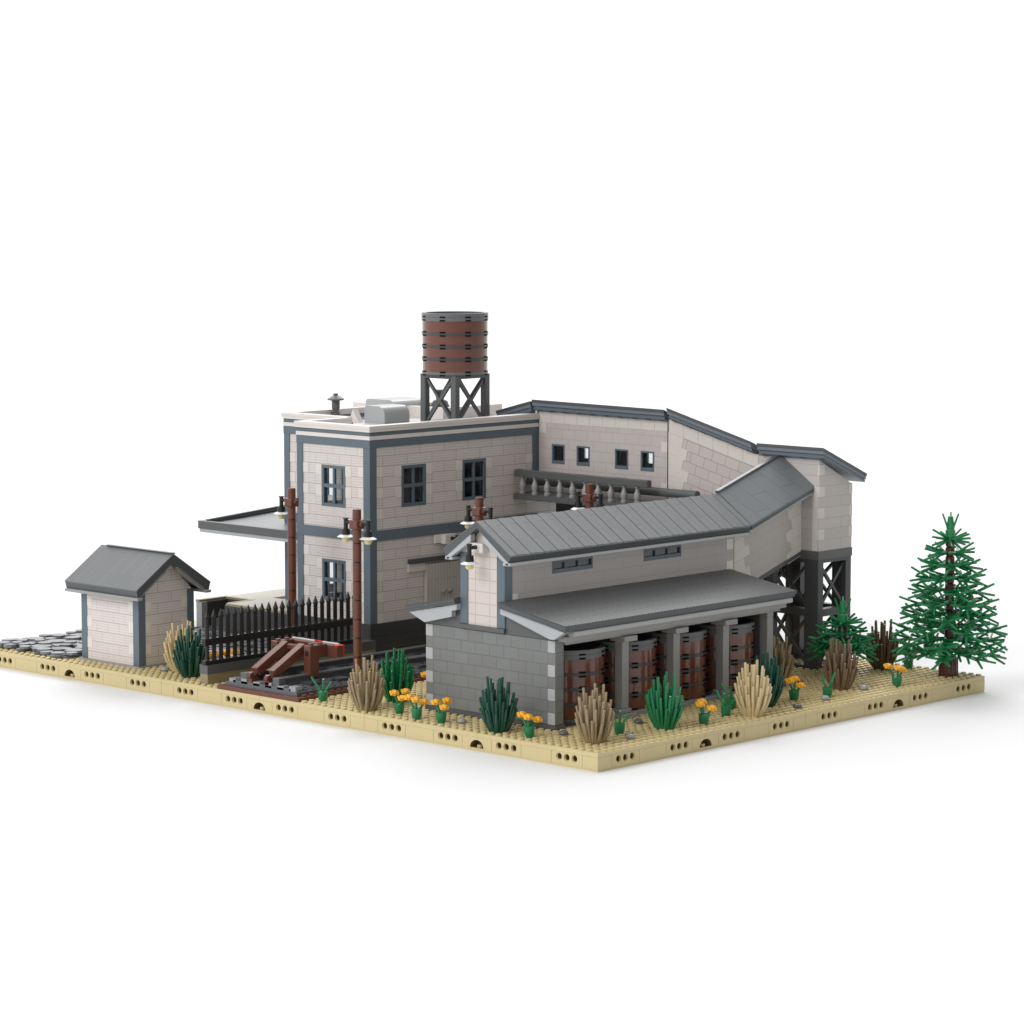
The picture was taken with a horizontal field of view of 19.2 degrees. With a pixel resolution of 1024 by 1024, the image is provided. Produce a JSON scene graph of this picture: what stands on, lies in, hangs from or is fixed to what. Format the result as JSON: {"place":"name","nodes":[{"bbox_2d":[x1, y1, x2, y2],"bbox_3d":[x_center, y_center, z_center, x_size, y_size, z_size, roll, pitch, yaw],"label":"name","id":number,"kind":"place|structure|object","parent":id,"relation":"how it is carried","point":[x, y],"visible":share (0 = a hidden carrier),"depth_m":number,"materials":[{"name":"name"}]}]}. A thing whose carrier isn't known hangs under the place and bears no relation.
{"place":"outdoors","nodes":[
{"label":"outdoors","id":0,"kind":"place"},
{"bbox_2d":[420,311,489,420],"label":"water tower","id":1,"kind":"structure","parent":0,"point":[454,347],"depth_m":360.70,"materials":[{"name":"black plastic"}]},
{"bbox_2d":[0,340,1023,1023],"bbox_3d":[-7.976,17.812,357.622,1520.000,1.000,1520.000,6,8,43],"label":"floor","id":2,"kind":"structure","parent":0,"point":[168,860],"depth_m":274.97,"materials":[{"name":"white"}]},
{"bbox_2d":[0,621,984,771],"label":"baseplate","id":3,"kind":"object","parent":2,"relation":"on","point":[690,733],"visible":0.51,"depth_m":312.55,"materials":[{"name":"beige plastic"}]},
{"bbox_2d":[0,626,271,659],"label":"path","id":4,"kind":"structure","parent":3,"relation":"on","point":[68,644],"depth_m":352.39,"materials":[{"name":"plastic"}]},
{"bbox_2d":[65,544,210,669],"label":"brick shed","id":5,"kind":"structure","parent":3,"relation":"on","point":[136,603],"depth_m":340.28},
{"bbox_2d":[161,666,168,670],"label":"stone","id":6,"kind":"object","parent":3,"relation":"on","point":[165,668],"visible":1,"depth_m":335.76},
{"bbox_2d":[163,620,194,671],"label":"spiky bush","id":7,"kind":"object","parent":3,"relation":"on","point":[169,644],"visible":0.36,"depth_m":335.20,"materials":[{"name":"beige plastic"}]},
{"bbox_2d":[172,625,204,678],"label":"spiky bush","id":8,"kind":"object","parent":3,"relation":"on","point":[188,657],"visible":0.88,"depth_m":331.36,"materials":[{"name":"green plastic"}]},
{"bbox_2d":[209,651,224,658],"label":"flower","id":9,"kind":"object","parent":3,"relation":"on","point":[210,654],"visible":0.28,"depth_m":333.71,"materials":[{"name":"orange plastic"}]},
{"bbox_2d":[223,649,239,656],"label":"flower","id":10,"kind":"object","parent":3,"relation":"on","point":[224,652],"visible":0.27,"depth_m":336.23,"materials":[{"name":"orange plastic"}]},
{"bbox_2d":[196,588,297,639],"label":"station platform","id":11,"kind":"structure","parent":3,"relation":"on","point":[230,602],"depth_m":366.58,"materials":[{"name":"plastic"}]},
{"bbox_2d":[274,488,298,637],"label":"lamp post","id":12,"kind":"object","parent":3,"relation":"on","point":[291,502],"visible":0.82,"depth_m":342.93,"materials":[{"name":"brown plastic"}]},
{"bbox_2d":[200,592,375,684],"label":"iron fence","id":13,"kind":"object","parent":3,"relation":"on","point":[220,669],"visible":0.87,"depth_m":332.65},
{"bbox_2d":[311,676,332,701],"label":"green sprig","id":14,"kind":"object","parent":3,"relation":"on","point":[322,695],"visible":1,"depth_m":316.34,"materials":[{"name":"green plastic"}]},
{"bbox_2d":[218,644,425,701],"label":"railway track","id":15,"kind":"structure","parent":3,"relation":"on","point":[295,683],"depth_m":323.81,"materials":[{"name":"grey plastic"}]},
{"bbox_2d":[247,637,344,684],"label":"buffer stop","id":16,"kind":"object","parent":15,"relation":"on","point":[278,659],"visible":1,"depth_m":323.51,"materials":[{"name":"brown plastic"}]},
{"bbox_2d":[337,509,376,674],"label":"lamp post","id":17,"kind":"object","parent":3,"relation":"on","point":[357,523],"visible":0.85,"depth_m":319.89,"materials":[{"name":"brown plastic"}]},
{"bbox_2d":[347,655,385,711],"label":"spiky bush","id":18,"kind":"object","parent":3,"relation":"on","point":[366,690],"visible":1,"depth_m":310.12,"materials":[{"name":"beige plastic"}]},
{"bbox_2d":[198,389,562,651],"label":"station building","id":19,"kind":"structure","parent":3,"relation":"on","point":[409,483],"depth_m":351.12,"materials":[{"name":"plastic"}]},
{"bbox_2d":[321,464,345,507],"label":"window","id":20,"kind":"structure","parent":19,"relation":"in","point":[324,467],"depth_m":348.10,"materials":[{"name":"plastic"}]},
{"bbox_2d":[322,558,345,601],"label":"window","id":21,"kind":"structure","parent":19,"relation":"in","point":[325,578],"depth_m":349.29,"materials":[{"name":"plastic"}]},
{"bbox_2d":[401,463,425,506],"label":"window","id":22,"kind":"structure","parent":19,"relation":"in","point":[423,466],"depth_m":348.95,"materials":[{"name":"plastic"}]},
{"bbox_2d":[424,560,459,608],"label":"sliding door","id":23,"kind":"structure","parent":19,"relation":"in","point":[441,579],"depth_m":352.72,"materials":[{"name":"beige plastic"}]},
{"bbox_2d":[462,458,485,500],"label":"window","id":24,"kind":"structure","parent":19,"relation":"in","point":[483,460],"depth_m":356.18,"materials":[{"name":"plastic"}]},
{"bbox_2d":[378,648,414,702],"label":"spiky bush","id":25,"kind":"object","parent":3,"relation":"on","point":[398,677],"visible":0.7,"depth_m":315.35,"materials":[{"name":"green plastic"}]},
{"bbox_2d":[389,688,410,714],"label":"flower","id":26,"kind":"object","parent":3,"relation":"on","point":[399,707],"visible":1,"depth_m":308.83,"materials":[{"name":"plastic"}]},
{"bbox_2d":[403,694,428,720],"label":"flower","id":27,"kind":"object","parent":3,"relation":"on","point":[416,711],"visible":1,"depth_m":305.49,"materials":[{"name":"orange plastic"}]},
{"bbox_2d":[420,672,425,678],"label":"flower","id":28,"kind":"object","parent":3,"relation":"on","point":[422,674],"visible":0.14,"depth_m":320.24,"materials":[{"name":"orange plastic"}]},
{"bbox_2d":[431,697,451,723],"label":"flower","id":29,"kind":"object","parent":3,"relation":"on","point":[440,716],"visible":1,"depth_m":303.31,"materials":[{"name":"plastic"}]},
{"bbox_2d":[457,718,466,722],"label":"stone","id":30,"kind":"object","parent":3,"relation":"on","point":[461,720],"visible":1,"depth_m":302.92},
{"bbox_2d":[460,497,493,528],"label":"lamp post","id":31,"kind":"object","parent":3,"relation":"on","point":[479,510],"visible":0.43,"depth_m":332.22,"materials":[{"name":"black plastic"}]},
{"bbox_2d":[479,676,517,733],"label":"spiky bush","id":32,"kind":"object","parent":3,"relation":"on","point":[498,712],"visible":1,"depth_m":297.65,"materials":[{"name":"green plastic"}]},
{"bbox_2d":[517,711,542,738],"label":"flower","id":33,"kind":"object","parent":3,"relation":"on","point":[529,730],"visible":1,"depth_m":295.36,"materials":[{"name":"plastic"}]},
{"bbox_2d":[559,730,568,734],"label":"stone","id":34,"kind":"object","parent":3,"relation":"on","point":[563,732],"visible":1,"depth_m":296.18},
{"bbox_2d":[571,483,603,509],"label":"lamp post","id":35,"kind":"object","parent":3,"relation":"on","point":[589,496],"visible":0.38,"depth_m":345.27,"materials":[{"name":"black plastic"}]},
{"bbox_2d":[575,683,614,744],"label":"spiky bush","id":36,"kind":"object","parent":3,"relation":"on","point":[594,720],"visible":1,"depth_m":291.87,"materials":[{"name":"beige plastic"}]},
{"bbox_2d":[405,455,813,730],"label":"barrel house","id":37,"kind":"structure","parent":3,"relation":"on","point":[538,592],"depth_m":310.14,"materials":[{"name":"grey plastic"}]},
{"bbox_2d":[552,556,592,573],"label":"window","id":38,"kind":"structure","parent":37,"relation":"in","point":[583,563],"depth_m":309.99,"materials":[{"name":"grey plastic"}]},
{"bbox_2d":[563,641,604,722],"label":"water barrel","id":39,"kind":"object","parent":37,"relation":"on","point":[584,667],"visible":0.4,"depth_m":302.76,"materials":[{"name":"brown plastic"}]},
{"bbox_2d":[595,633,656,709],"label":"water barrel","id":40,"kind":"object","parent":37,"relation":"on","point":[642,662],"visible":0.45,"depth_m":308.69,"materials":[{"name":"brown plastic"}]},
{"bbox_2d":[644,545,680,560],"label":"window","id":41,"kind":"structure","parent":37,"relation":"in","point":[669,551],"depth_m":320.22,"materials":[{"name":"grey plastic"}]},
{"bbox_2d":[645,625,706,700],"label":"water barrel","id":42,"kind":"object","parent":37,"relation":"on","point":[692,662],"visible":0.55,"depth_m":314.63,"materials":[{"name":"brown plastic"}]},
{"bbox_2d":[695,619,754,693],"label":"water barrel","id":43,"kind":"object","parent":37,"relation":"on","point":[741,644],"visible":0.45,"depth_m":320.15,"materials":[{"name":"brown plastic"}]},
{"bbox_2d":[614,710,629,735],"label":"green sprig","id":44,"kind":"object","parent":3,"relation":"on","point":[619,727],"visible":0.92,"depth_m":296.96,"materials":[{"name":"green plastic"}]},
{"bbox_2d":[625,734,634,738],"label":"stone","id":45,"kind":"object","parent":3,"relation":"on","point":[629,736],"visible":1,"depth_m":294.24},
{"bbox_2d":[634,718,642,723],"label":"stone","id":46,"kind":"object","parent":3,"relation":"on","point":[638,720],"visible":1,"depth_m":302.70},
{"bbox_2d":[645,671,683,730],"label":"spiky bush","id":47,"kind":"object","parent":3,"relation":"on","point":[665,713],"visible":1,"depth_m":299.46,"materials":[{"name":"green plastic"}]},
{"bbox_2d":[496,399,866,670],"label":"elevated gallery","id":48,"kind":"object","parent":3,"relation":"on","point":[693,457],"visible":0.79,"depth_m":347.06,"materials":[{"name":"beige plastic"}]},
{"bbox_2d":[552,444,564,463],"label":"window","id":49,"kind":"structure","parent":48,"relation":"in","point":[554,460],"depth_m":361.79,"materials":[{"name":"plastic"}]},
{"bbox_2d":[576,446,589,466],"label":"window","id":50,"kind":"structure","parent":48,"relation":"in","point":[578,462],"depth_m":359.07,"materials":[{"name":"plastic"}]},
{"bbox_2d":[615,449,627,469],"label":"window","id":51,"kind":"structure","parent":48,"relation":"in","point":[617,451],"depth_m":355.14,"materials":[{"name":"plastic"}]},
{"bbox_2d":[640,451,653,471],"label":"window","id":52,"kind":"structure","parent":48,"relation":"in","point":[642,460],"depth_m":352.46,"materials":[{"name":"plastic"}]},
{"bbox_2d":[695,698,716,725],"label":"flower","id":53,"kind":"object","parent":3,"relation":"on","point":[702,715],"visible":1,"depth_m":302.33,"materials":[{"name":"plastic"}]},
{"bbox_2d":[716,690,735,716],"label":"green sprig","id":54,"kind":"object","parent":3,"relation":"on","point":[725,709],"visible":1,"depth_m":307.30,"materials":[{"name":"green plastic"}]},
{"bbox_2d":[720,683,735,709],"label":"green sprig","id":55,"kind":"object","parent":3,"relation":"on","point":[729,701],"visible":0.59,"depth_m":311.53,"materials":[{"name":"green plastic"}]},
{"bbox_2d":[734,660,771,717],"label":"spiky bush","id":56,"kind":"object","parent":3,"relation":"on","point":[752,697],"visible":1,"depth_m":306.66,"materials":[{"name":"beige plastic"}]},
{"bbox_2d":[749,651,784,707],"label":"spiky bush","id":57,"kind":"object","parent":3,"relation":"on","point":[775,677],"visible":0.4,"depth_m":312.65,"materials":[{"name":"green plastic"}]},
{"bbox_2d":[773,635,794,685],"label":"spiky bush","id":58,"kind":"object","parent":3,"relation":"on","point":[785,659],"visible":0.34,"depth_m":325.43,"materials":[{"name":"brown plastic"}]},
{"bbox_2d":[785,676,805,701],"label":"flower","id":59,"kind":"object","parent":3,"relation":"on","point":[794,694],"visible":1,"depth_m":316.58,"materials":[{"name":"orange plastic"}]},
{"bbox_2d":[793,703,801,707],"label":"stone","id":60,"kind":"object","parent":3,"relation":"on","point":[796,705],"visible":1,"depth_m":311.64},
{"bbox_2d":[821,695,829,699],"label":"stone","id":61,"kind":"object","parent":3,"relation":"on","point":[825,697],"visible":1,"depth_m":316.64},
{"bbox_2d":[820,672,835,697],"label":"green sprig","id":62,"kind":"object","parent":3,"relation":"on","point":[828,690],"visible":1,"depth_m":318.57,"materials":[{"name":"green plastic"}]},
{"bbox_2d":[822,637,858,690],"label":"spiky bush","id":63,"kind":"object","parent":3,"relation":"on","point":[841,664],"visible":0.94,"depth_m":322.96,"materials":[{"name":"brown plastic"}]},
{"bbox_2d":[806,596,878,662],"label":"fir tree","id":64,"kind":"object","parent":3,"relation":"on","point":[820,645],"visible":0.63,"depth_m":332.33,"materials":[{"name":"green plastic"}]},
{"bbox_2d":[859,685,867,689],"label":"stone","id":65,"kind":"object","parent":3,"relation":"on","point":[863,687],"visible":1,"depth_m":323.11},
{"bbox_2d":[865,619,898,670],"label":"spiky bush","id":66,"kind":"object","parent":3,"relation":"on","point":[884,649],"visible":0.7,"depth_m":336.73,"materials":[{"name":"brown plastic"}]},
{"bbox_2d":[883,663,906,687],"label":"flower","id":67,"kind":"object","parent":3,"relation":"on","point":[897,680],"visible":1,"depth_m":325.75,"materials":[{"name":"plastic"}]},
{"bbox_2d":[889,512,1007,677],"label":"fir tree","id":68,"kind":"object","parent":3,"relation":"on","point":[946,647],"visible":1,"depth_m":330.90,"materials":[{"name":"green plastic"}]},
{"bbox_2d":[0,0,1023,343],"label":"sky","id":69,"kind":"structure","parent":0,"point":[171,170],"materials":[{"name":"white"}]},
{"bbox_2d":[904,647,917,669],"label":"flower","id":70,"kind":"object","parent":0,"point":[908,664],"visible":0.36,"depth_m":337.38,"materials":[{"name":"green plastic"}]}
]}

